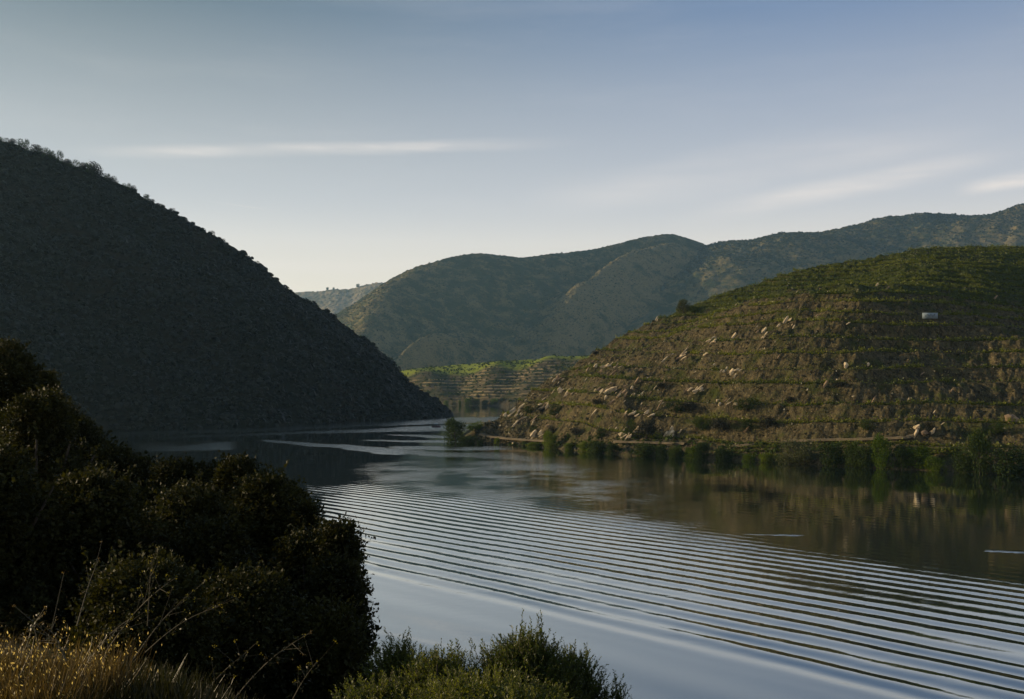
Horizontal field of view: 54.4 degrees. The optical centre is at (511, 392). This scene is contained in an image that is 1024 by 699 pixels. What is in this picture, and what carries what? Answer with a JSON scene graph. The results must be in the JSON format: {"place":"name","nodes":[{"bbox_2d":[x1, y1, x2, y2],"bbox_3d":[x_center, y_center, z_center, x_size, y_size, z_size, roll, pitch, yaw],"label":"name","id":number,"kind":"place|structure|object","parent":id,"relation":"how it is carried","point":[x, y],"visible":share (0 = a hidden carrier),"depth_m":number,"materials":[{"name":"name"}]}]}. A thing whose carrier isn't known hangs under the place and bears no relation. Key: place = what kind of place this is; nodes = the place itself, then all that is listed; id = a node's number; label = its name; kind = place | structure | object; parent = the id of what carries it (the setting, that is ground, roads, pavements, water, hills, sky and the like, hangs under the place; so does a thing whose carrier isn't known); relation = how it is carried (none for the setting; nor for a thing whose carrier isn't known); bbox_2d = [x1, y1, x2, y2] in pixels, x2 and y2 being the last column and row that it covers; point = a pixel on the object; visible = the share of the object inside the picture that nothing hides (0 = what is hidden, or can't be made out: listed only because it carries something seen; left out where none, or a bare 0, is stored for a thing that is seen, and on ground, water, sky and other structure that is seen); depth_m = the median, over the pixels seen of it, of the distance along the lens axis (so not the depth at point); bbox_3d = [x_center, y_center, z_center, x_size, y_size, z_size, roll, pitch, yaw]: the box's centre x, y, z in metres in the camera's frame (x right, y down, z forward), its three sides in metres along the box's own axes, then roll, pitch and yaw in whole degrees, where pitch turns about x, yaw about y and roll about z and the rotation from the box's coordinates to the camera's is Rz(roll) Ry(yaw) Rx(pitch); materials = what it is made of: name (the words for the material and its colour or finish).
{"place":"outdoors","nodes":[
{"label":"outdoors","id":0,"kind":"place"},
{"bbox_2d":[0,612,285,698],"bbox_3d":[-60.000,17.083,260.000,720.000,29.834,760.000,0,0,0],"label":"bank","id":1,"kind":"structure","parent":0,"point":[21,648],"depth_m":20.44,"materials":[{"name":"brown plant"}]},
{"bbox_2d":[0,335,69,587],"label":"bank tree","id":2,"kind":"object","parent":1,"relation":"on","point":[16,365],"visible":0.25,"depth_m":41.37,"materials":[{"name":"green plant"}]},
{"bbox_2d":[21,605,53,648],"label":"tall weed","id":3,"kind":"object","parent":1,"relation":"on","point":[33,624],"visible":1,"depth_m":6.80,"materials":[{"name":"brown plant"}]},
{"bbox_2d":[12,571,70,661],"bbox_3d":[-3.335,1.593,7.055,0.391,0.603,0.314,0,0,-22],"label":"tall weed","id":4,"kind":"object","parent":1,"relation":"on","point":[50,639],"visible":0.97,"depth_m":7.06,"materials":[{"name":"brown plant"}]},
{"bbox_2d":[24,368,76,406],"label":"bank tree","id":5,"kind":"object","parent":1,"relation":"on","point":[51,376],"visible":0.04,"depth_m":49.76,"materials":[{"name":"green plant"}]},
{"bbox_2d":[0,430,103,643],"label":"bank tree","id":6,"kind":"object","parent":1,"relation":"on","point":[23,548],"visible":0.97,"depth_m":23.64,"materials":[{"name":"green plant"}]},
{"bbox_2d":[0,383,105,495],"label":"bank tree","id":7,"kind":"object","parent":1,"relation":"on","point":[43,422],"visible":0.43,"depth_m":33.46,"materials":[{"name":"green plant"}]},
{"bbox_2d":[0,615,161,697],"bbox_3d":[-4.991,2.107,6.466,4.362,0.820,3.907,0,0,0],"label":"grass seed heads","id":8,"kind":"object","parent":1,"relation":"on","point":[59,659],"depth_m":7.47,"materials":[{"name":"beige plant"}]},
{"bbox_2d":[69,541,108,625],"bbox_3d":[-3.895,1.760,9.267,0.214,0.709,0.549,0,0,12],"label":"tall weed","id":9,"kind":"object","parent":1,"relation":"on","point":[86,592],"visible":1,"depth_m":9.20,"materials":[{"name":"brown plant"}]},
{"bbox_2d":[0,459,180,648],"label":"bank tree","id":10,"kind":"object","parent":1,"relation":"on","point":[98,497],"visible":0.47,"depth_m":25.40,"materials":[{"name":"green plant"}]},
{"bbox_2d":[63,396,118,466],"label":"bank tree","id":11,"kind":"object","parent":1,"relation":"on","point":[81,432],"visible":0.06,"depth_m":43.93,"materials":[{"name":"green plant"}]},
{"bbox_2d":[84,438,140,471],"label":"bank tree","id":12,"kind":"object","parent":1,"relation":"on","point":[104,452],"visible":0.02,"depth_m":39.62,"materials":[{"name":"green plant"}]},
{"bbox_2d":[77,610,156,670],"bbox_3d":[-3.198,2.021,7.697,0.843,0.715,0.419,0,0,15],"label":"tall weed","id":13,"kind":"object","parent":1,"relation":"on","point":[108,634],"visible":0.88,"depth_m":7.72,"materials":[{"name":"brown plant"}]},
{"bbox_2d":[98,441,163,528],"bbox_3d":[-13.096,4.978,34.023,3.515,6.667,3.492,0,0,23],"label":"bank tree","id":14,"kind":"object","parent":1,"relation":"on","point":[140,470],"visible":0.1,"depth_m":33.69,"materials":[{"name":"green plant"}]},
{"bbox_2d":[0,645,263,698],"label":"green weeds","id":15,"kind":"object","parent":1,"relation":"on","point":[163,685],"visible":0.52,"depth_m":7.97,"materials":[{"name":"green plant"}]},
{"bbox_2d":[105,545,177,652],"bbox_3d":[-3.296,1.842,8.830,0.834,1.028,0.195,0,0,28],"label":"tall weed","id":16,"kind":"object","parent":1,"relation":"on","point":[136,610],"visible":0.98,"depth_m":8.83,"materials":[{"name":"brown plant"}]},
{"bbox_2d":[140,557,159,625],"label":"tall weed","id":17,"kind":"object","parent":1,"relation":"on","point":[149,588],"visible":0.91,"depth_m":9.91,"materials":[{"name":"brown plant"}]},
{"bbox_2d":[62,539,239,684],"bbox_3d":[-6.542,4.369,18.072,2.801,3.367,3.075,0,0,45],"label":"bank tree","id":18,"kind":"object","parent":1,"relation":"on","point":[113,597],"visible":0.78,"depth_m":17.52,"materials":[{"name":"green plant"}]},
{"bbox_2d":[132,581,204,661],"bbox_3d":[-3.131,2.083,9.111,0.640,0.703,0.213,0,0,-8],"label":"tall weed","id":19,"kind":"object","parent":1,"relation":"on","point":[159,624],"visible":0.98,"depth_m":9.09,"materials":[{"name":"brown plant"}]},
{"bbox_2d":[146,452,218,495],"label":"bank tree","id":20,"kind":"object","parent":1,"relation":"on","point":[170,472],"visible":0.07,"depth_m":37.58,"materials":[{"name":"green plant"}]},
{"bbox_2d":[145,593,240,652],"bbox_3d":[-3.009,2.180,9.344,1.015,0.614,0.279,0,0,6],"label":"tall weed","id":21,"kind":"object","parent":1,"relation":"on","point":[213,606],"visible":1,"depth_m":9.37,"materials":[{"name":"brown plant"}]},
{"bbox_2d":[134,469,256,555],"bbox_3d":[-9.383,5.076,29.002,4.247,5.732,4.567,0,0,0],"label":"bank tree","id":22,"kind":"object","parent":1,"relation":"on","point":[188,502],"visible":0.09,"depth_m":28.50,"materials":[{"name":"green plant"}]},
{"bbox_2d":[145,508,283,593],"bbox_3d":[-7.527,5.083,24.809,3.882,4.398,3.881,0,0,0],"label":"bank tree","id":23,"kind":"object","parent":1,"relation":"on","point":[199,545],"visible":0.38,"depth_m":24.53,"materials":[{"name":"green plant"}]},
{"bbox_2d":[205,639,262,694],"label":"tall weed","id":24,"kind":"object","parent":1,"relation":"on","point":[229,667],"visible":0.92,"depth_m":8.96,"materials":[{"name":"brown plant"}]},
{"bbox_2d":[204,449,264,504],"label":"bank tree","id":25,"kind":"object","parent":1,"relation":"on","point":[229,471],"visible":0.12,"depth_m":36.46,"materials":[{"name":"green plant"}]},
{"bbox_2d":[167,551,325,698],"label":"bank tree","id":26,"kind":"object","parent":1,"relation":"on","point":[261,610],"visible":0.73,"depth_m":19.25,"materials":[{"name":"green plant"}]},
{"bbox_2d":[221,459,321,569],"bbox_3d":[-7.742,5.651,31.008,4.133,7.194,4.659,0,0,0],"label":"bank tree","id":27,"kind":"object","parent":1,"relation":"on","point":[265,496],"visible":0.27,"depth_m":30.34,"materials":[{"name":"green plant"}]},
{"bbox_2d":[234,630,310,698],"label":"tall weed","id":28,"kind":"object","parent":1,"relation":"on","point":[284,647],"visible":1,"depth_m":8.84,"materials":[{"name":"brown plant"}]},
{"bbox_2d":[271,494,325,551],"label":"bank tree","id":29,"kind":"object","parent":1,"relation":"on","point":[303,513],"visible":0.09,"depth_m":29.74,"materials":[{"name":"green plant"}]},
{"bbox_2d":[285,634,335,698],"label":"tall weed","id":30,"kind":"object","parent":1,"relation":"on","point":[312,671],"visible":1,"depth_m":8.88,"materials":[{"name":"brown plant"}]},
{"bbox_2d":[259,518,372,616],"bbox_3d":[-5.505,6.098,26.973,3.403,5.395,3.184,0,0,0],"label":"bank tree","id":31,"kind":"object","parent":1,"relation":"on","point":[296,550],"visible":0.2,"depth_m":26.49,"materials":[{"name":"green plant"}]},
{"bbox_2d":[270,590,376,698],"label":"bank tree","id":32,"kind":"object","parent":1,"relation":"on","point":[340,659],"visible":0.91,"depth_m":19.51,"materials":[{"name":"green plant"}]},
{"bbox_2d":[300,544,386,685],"bbox_3d":[-4.193,5.826,23.989,2.390,4.175,2.353,0,0,0],"label":"bank tree","id":33,"kind":"object","parent":1,"relation":"on","point":[338,575],"visible":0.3,"depth_m":23.70,"materials":[{"name":"green plant"}]},
{"bbox_2d":[305,511,381,684],"bbox_3d":[-4.481,5.930,25.944,2.143,5.770,2.138,0,0,0],"label":"bank tree","id":34,"kind":"object","parent":1,"relation":"on","point":[337,537],"visible":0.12,"depth_m":25.78,"materials":[{"name":"green plant"}]},
{"bbox_2d":[328,665,416,698],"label":"olive bush","id":35,"kind":"object","parent":1,"relation":"on","point":[382,689],"visible":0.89,"depth_m":14.93,"materials":[{"name":"green plant"}]},
{"bbox_2d":[356,626,434,688],"bbox_3d":[-1.909,5.351,17.030,1.668,2.711,1.663,0,0,0],"label":"olive bush","id":36,"kind":"object","parent":1,"relation":"on","point":[389,660],"visible":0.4,"depth_m":16.86,"materials":[{"name":"green plant"}]},
{"bbox_2d":[386,638,492,696],"bbox_3d":[-1.069,5.346,15.486,1.991,3.172,1.970,0,0,0],"label":"olive bush","id":37,"kind":"object","parent":1,"relation":"on","point":[436,663],"visible":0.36,"depth_m":15.38,"materials":[{"name":"green plant"}]},
{"bbox_2d":[386,663,573,698],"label":"olive bush","id":38,"kind":"object","parent":1,"relation":"on","point":[484,687],"visible":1,"depth_m":14.18,"materials":[{"name":"green plant"}]},
{"bbox_2d":[452,608,592,698],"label":"olive bush","id":39,"kind":"object","parent":1,"relation":"on","point":[536,656],"visible":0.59,"depth_m":15.77,"materials":[{"name":"green plant"}]},
{"bbox_2d":[557,639,612,698],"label":"olive bush","id":40,"kind":"object","parent":1,"relation":"on","point":[595,686],"visible":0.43,"depth_m":16.38,"materials":[{"name":"green plant"}]},
{"bbox_2d":[600,669,631,698],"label":"olive bush","id":41,"kind":"object","parent":1,"relation":"on","point":[616,694],"visible":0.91,"depth_m":16.43,"materials":[{"name":"green plant"}]},
{"bbox_2d":[0,142,436,431],"bbox_3d":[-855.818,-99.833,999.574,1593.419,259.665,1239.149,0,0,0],"label":"hill","id":42,"kind":"structure","parent":0,"point":[122,416],"depth_m":784.59,"materials":[{"name":"green plant"}]},
{"bbox_2d":[86,161,103,176],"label":"crest tree","id":43,"kind":"object","parent":42,"relation":"on","point":[96,170],"visible":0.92,"depth_m":929.11,"materials":[{"name":"green plant"}]},
{"bbox_2d":[0,140,453,430],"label":"hillside scrub","id":44,"kind":"object","parent":42,"relation":"on","point":[427,406],"visible":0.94,"depth_m":802.95,"materials":[{"name":"green plant"}]},
{"bbox_2d":[295,282,382,313],"bbox_3d":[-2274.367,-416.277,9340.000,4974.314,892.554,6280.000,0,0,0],"label":"distant hill","id":45,"kind":"structure","parent":0,"point":[335,301],"depth_m":7658.68,"materials":[{"name":"green plant"}]},
{"bbox_2d":[401,355,588,405],"bbox_3d":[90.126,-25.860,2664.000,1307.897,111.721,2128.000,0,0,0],"label":"terraced hill","id":46,"kind":"structure","parent":0,"point":[488,390],"depth_m":1986.85,"materials":[{"name":"green plant"}]},
{"bbox_2d":[399,354,589,401],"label":"slope scrub","id":47,"kind":"object","parent":46,"relation":"on","point":[502,372],"visible":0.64,"depth_m":2019.38,"materials":[{"name":"green plant"}]},
{"bbox_2d":[478,433,542,441],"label":"dirt track","id":48,"kind":"structure","parent":0,"point":[507,438],"depth_m":474.30,"materials":[{"name":"beige soil"}]},
{"bbox_2d":[0,0,1023,291],"label":"sky","id":49,"kind":"structure","parent":0,"point":[340,144],"materials":[{"name":"blue"}]},
{"bbox_2d":[337,234,704,369],"bbox_3d":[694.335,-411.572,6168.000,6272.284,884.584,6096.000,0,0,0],"label":"mountain","id":50,"kind":"structure","parent":0,"point":[422,353],"depth_m":4316.74,"materials":[{"name":"green plant"}]},
{"bbox_2d":[337,235,702,367],"bbox_3d":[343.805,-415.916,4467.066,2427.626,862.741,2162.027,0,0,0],"label":"mountain scrub","id":51,"kind":"object","parent":50,"relation":"on","point":[354,308],"visible":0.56,"depth_m":4310.76,"materials":[{"name":"green plant"}]},
{"bbox_2d":[102,405,1023,698],"bbox_3d":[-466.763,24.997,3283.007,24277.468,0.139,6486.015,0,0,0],"label":"river water","id":52,"kind":"structure","parent":0,"point":[658,577],"depth_m":150.74,"materials":[{"name":"liquid"}]},
{"bbox_2d":[458,246,1023,475],"bbox_3d":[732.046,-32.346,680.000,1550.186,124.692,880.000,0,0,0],"label":"terraced hill","id":53,"kind":"structure","parent":0,"point":[845,393],"depth_m":413.64,"materials":[{"name":"green plant"}]},
{"bbox_2d":[443,417,465,441],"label":"river tree","id":54,"kind":"object","parent":53,"relation":"on","point":[454,428],"visible":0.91,"depth_m":497.66,"materials":[{"name":"green plant"}]},
{"bbox_2d":[542,429,557,448],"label":"river tree","id":55,"kind":"object","parent":53,"relation":"on","point":[547,442],"visible":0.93,"depth_m":442.78,"materials":[{"name":"green plant"}]},
{"bbox_2d":[586,440,606,452],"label":"river tree","id":56,"kind":"object","parent":53,"relation":"on","point":[595,447],"visible":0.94,"depth_m":409.81,"materials":[{"name":"green plant"}]},
{"bbox_2d":[631,442,653,456],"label":"river tree","id":57,"kind":"object","parent":53,"relation":"on","point":[646,451],"visible":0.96,"depth_m":387.29,"materials":[{"name":"green plant"}]},
{"bbox_2d":[635,421,657,436],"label":"hillside bush","id":58,"kind":"object","parent":53,"relation":"on","point":[647,428],"visible":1,"depth_m":401.82,"materials":[{"name":"green plant"}]},
{"bbox_2d":[613,440,685,444],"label":"dirt track","id":59,"kind":"structure","parent":53,"relation":"on","point":[653,442],"depth_m":397.34,"materials":[{"name":"beige soil"}]},
{"bbox_2d":[667,445,682,457],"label":"river tree","id":60,"kind":"object","parent":53,"relation":"on","point":[674,452],"visible":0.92,"depth_m":378.58,"materials":[{"name":"green plant"}]},
{"bbox_2d":[693,442,710,459],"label":"river tree","id":61,"kind":"object","parent":53,"relation":"on","point":[701,449],"visible":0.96,"depth_m":370.77,"materials":[{"name":"green plant"}]},
{"bbox_2d":[711,417,730,431],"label":"hillside bush","id":62,"kind":"object","parent":53,"relation":"on","point":[718,425],"visible":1,"depth_m":385.71,"materials":[{"name":"green plant"}]},
{"bbox_2d":[714,447,733,460],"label":"river tree","id":63,"kind":"object","parent":53,"relation":"on","point":[722,455],"visible":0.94,"depth_m":364.62,"materials":[{"name":"green plant"}]},
{"bbox_2d":[733,397,759,409],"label":"hillside bush","id":64,"kind":"object","parent":53,"relation":"on","point":[745,406],"visible":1,"depth_m":387.55,"materials":[{"name":"green plant"}]},
{"bbox_2d":[502,410,1023,447],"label":"vine row","id":65,"kind":"object","parent":53,"relation":"on","point":[767,442],"visible":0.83,"depth_m":365.75,"materials":[{"name":"green plant"}]},
{"bbox_2d":[506,433,1023,461],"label":"bank undergrowth","id":66,"kind":"object","parent":53,"relation":"on","point":[676,437],"visible":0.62,"depth_m":386.49,"materials":[{"name":"green plant"}]},
{"bbox_2d":[517,397,1023,423],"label":"vine row","id":67,"kind":"object","parent":53,"relation":"on","point":[571,403],"visible":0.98,"depth_m":366.19,"materials":[{"name":"green plant"}]},
{"bbox_2d":[531,384,1023,406],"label":"vine row","id":68,"kind":"object","parent":53,"relation":"on","point":[815,403],"visible":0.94,"depth_m":372.04,"materials":[{"name":"green plant"}]},
{"bbox_2d":[550,371,1023,384],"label":"vine row","id":69,"kind":"object","parent":53,"relation":"on","point":[721,382],"visible":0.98,"depth_m":401.89,"materials":[{"name":"green plant"}]},
{"bbox_2d":[564,359,1023,370],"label":"vine row","id":70,"kind":"object","parent":53,"relation":"on","point":[864,367],"visible":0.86,"depth_m":385.70,"materials":[{"name":"green plant"}]},
{"bbox_2d":[774,438,819,464],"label":"river tree","id":71,"kind":"object","parent":53,"relation":"on","point":[805,455],"visible":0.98,"depth_m":345.44,"materials":[{"name":"green plant"}]},
{"bbox_2d":[580,344,1022,359],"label":"vine row","id":72,"kind":"object","parent":53,"relation":"on","point":[836,352],"visible":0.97,"depth_m":401.71,"materials":[{"name":"green plant"}]},
{"bbox_2d":[595,330,1023,350],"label":"vine row","id":73,"kind":"object","parent":53,"relation":"on","point":[881,337],"visible":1,"depth_m":409.54,"materials":[{"name":"green plant"}]},
{"bbox_2d":[615,314,1022,339],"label":"vine row","id":74,"kind":"object","parent":53,"relation":"on","point":[801,319],"visible":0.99,"depth_m":427.41,"materials":[{"name":"green plant"}]},
{"bbox_2d":[628,304,1023,332],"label":"vine row","id":75,"kind":"object","parent":53,"relation":"on","point":[856,311],"visible":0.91,"depth_m":439.19,"materials":[{"name":"green plant"}]},
{"bbox_2d":[816,441,844,465],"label":"river tree","id":76,"kind":"object","parent":53,"relation":"on","point":[833,458],"visible":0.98,"depth_m":336.94,"materials":[{"name":"green plant"}]},
{"bbox_2d":[643,295,1023,324],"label":"vine row","id":77,"kind":"object","parent":53,"relation":"on","point":[762,303],"visible":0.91,"depth_m":448.86,"materials":[{"name":"green plant"}]},
{"bbox_2d":[658,284,1023,317],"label":"vine row","id":78,"kind":"object","parent":53,"relation":"on","point":[846,292],"visible":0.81,"depth_m":458.07,"materials":[{"name":"green plant"}]},
{"bbox_2d":[676,279,1023,310],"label":"vine row","id":79,"kind":"object","parent":53,"relation":"on","point":[853,282],"visible":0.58,"depth_m":467.46,"materials":[{"name":"green plant"}]},
{"bbox_2d":[842,441,862,466],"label":"river tree","id":80,"kind":"object","parent":53,"relation":"on","point":[852,460],"visible":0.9,"depth_m":332.35,"materials":[{"name":"green plant"}]},
{"bbox_2d":[696,280,1023,303],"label":"vine row","id":81,"kind":"object","parent":53,"relation":"on","point":[916,282],"visible":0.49,"depth_m":480.75,"materials":[{"name":"green plant"}]},
{"bbox_2d":[853,444,876,467],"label":"river tree","id":82,"kind":"object","parent":53,"relation":"on","point":[867,461],"visible":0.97,"depth_m":328.85,"materials":[{"name":"green plant"}]},
{"bbox_2d":[709,273,1023,297],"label":"vine row","id":83,"kind":"object","parent":53,"relation":"on","point":[898,280],"visible":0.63,"depth_m":495.29,"materials":[{"name":"green plant"}]},
{"bbox_2d":[725,270,1023,291],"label":"vine row","id":84,"kind":"object","parent":53,"relation":"on","point":[964,276],"visible":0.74,"depth_m":514.56,"materials":[{"name":"green plant"}]},
{"bbox_2d":[870,431,894,469],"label":"river tree","id":85,"kind":"object","parent":53,"relation":"on","point":[878,446],"visible":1,"depth_m":324.65,"materials":[{"name":"green plant"}]},
{"bbox_2d":[746,266,1023,285],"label":"vine row","id":86,"kind":"object","parent":53,"relation":"on","point":[881,275],"visible":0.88,"depth_m":528.94,"materials":[{"name":"green plant"}]},
{"bbox_2d":[761,262,1023,280],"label":"vine row","id":87,"kind":"object","parent":53,"relation":"on","point":[874,273],"visible":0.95,"depth_m":535.39,"materials":[{"name":"green plant"}]},
{"bbox_2d":[776,260,1023,275],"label":"vine row","id":88,"kind":"object","parent":53,"relation":"on","point":[831,273],"visible":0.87,"depth_m":544.16,"materials":[{"name":"green plant"}]},
{"bbox_2d":[892,444,909,469],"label":"river tree","id":89,"kind":"object","parent":53,"relation":"on","point":[901,459],"visible":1,"depth_m":321.64,"materials":[{"name":"green plant"}]},
{"bbox_2d":[792,258,1023,271],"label":"vine row","id":90,"kind":"object","parent":53,"relation":"on","point":[905,262],"visible":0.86,"depth_m":555.19,"materials":[{"name":"green plant"}]},
{"bbox_2d":[905,445,930,468],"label":"river tree","id":91,"kind":"object","parent":53,"relation":"on","point":[919,453],"visible":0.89,"depth_m":320.26,"materials":[{"name":"green plant"}]},
{"bbox_2d":[818,257,1023,266],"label":"vine row","id":92,"kind":"object","parent":53,"relation":"on","point":[872,263],"visible":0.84,"depth_m":567.61,"materials":[{"name":"green plant"}]},
{"bbox_2d":[844,252,1023,261],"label":"vine row","id":93,"kind":"object","parent":53,"relation":"on","point":[955,255],"visible":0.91,"depth_m":576.31,"materials":[{"name":"green plant"}]},
{"bbox_2d":[923,455,948,471],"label":"river tree","id":94,"kind":"object","parent":53,"relation":"on","point":[932,463],"visible":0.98,"depth_m":314.86,"materials":[{"name":"green plant"}]},
{"bbox_2d":[884,248,1023,256],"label":"vine row","id":95,"kind":"object","parent":53,"relation":"on","point":[1006,254],"visible":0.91,"depth_m":588.57,"materials":[{"name":"green plant"}]},
{"bbox_2d":[908,245,1013,252],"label":"vine row","id":96,"kind":"object","parent":53,"relation":"on","point":[949,249],"visible":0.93,"depth_m":600.66,"materials":[{"name":"green plant"}]},
{"bbox_2d":[951,451,975,472],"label":"river tree","id":97,"kind":"object","parent":53,"relation":"on","point":[963,465],"visible":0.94,"depth_m":309.16,"materials":[{"name":"green plant"}]},
{"bbox_2d":[930,244,1023,252],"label":"vine row","id":98,"kind":"object","parent":53,"relation":"on","point":[957,247],"visible":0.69,"depth_m":612.13,"materials":[{"name":"green plant"}]},
{"bbox_2d":[965,428,993,473],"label":"river tree","id":99,"kind":"object","parent":53,"relation":"on","point":[978,444],"visible":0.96,"depth_m":305.55,"materials":[{"name":"green plant"}]},
{"bbox_2d":[984,445,1023,475],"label":"river tree","id":100,"kind":"object","parent":53,"relation":"on","point":[1010,459],"visible":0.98,"depth_m":299.00,"materials":[{"name":"green plant"}]},
{"bbox_2d":[617,205,1023,337],"bbox_3d":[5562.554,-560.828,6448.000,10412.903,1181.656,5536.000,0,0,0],"label":"mountain","id":101,"kind":"structure","parent":0,"point":[668,302],"depth_m":4985.54,"materials":[{"name":"green plant"}]},
{"bbox_2d":[660,203,1023,313],"bbox_3d":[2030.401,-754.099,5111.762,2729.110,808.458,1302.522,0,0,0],"label":"ridge wood","id":102,"kind":"object","parent":101,"relation":"on","point":[804,235],"visible":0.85,"depth_m":5145.14,"materials":[{"name":"green plant"}]},
{"bbox_2d":[731,434,914,446],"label":"dirt track","id":103,"kind":"structure","parent":0,"point":[854,439],"depth_m":352.08,"materials":[{"name":"beige soil"}]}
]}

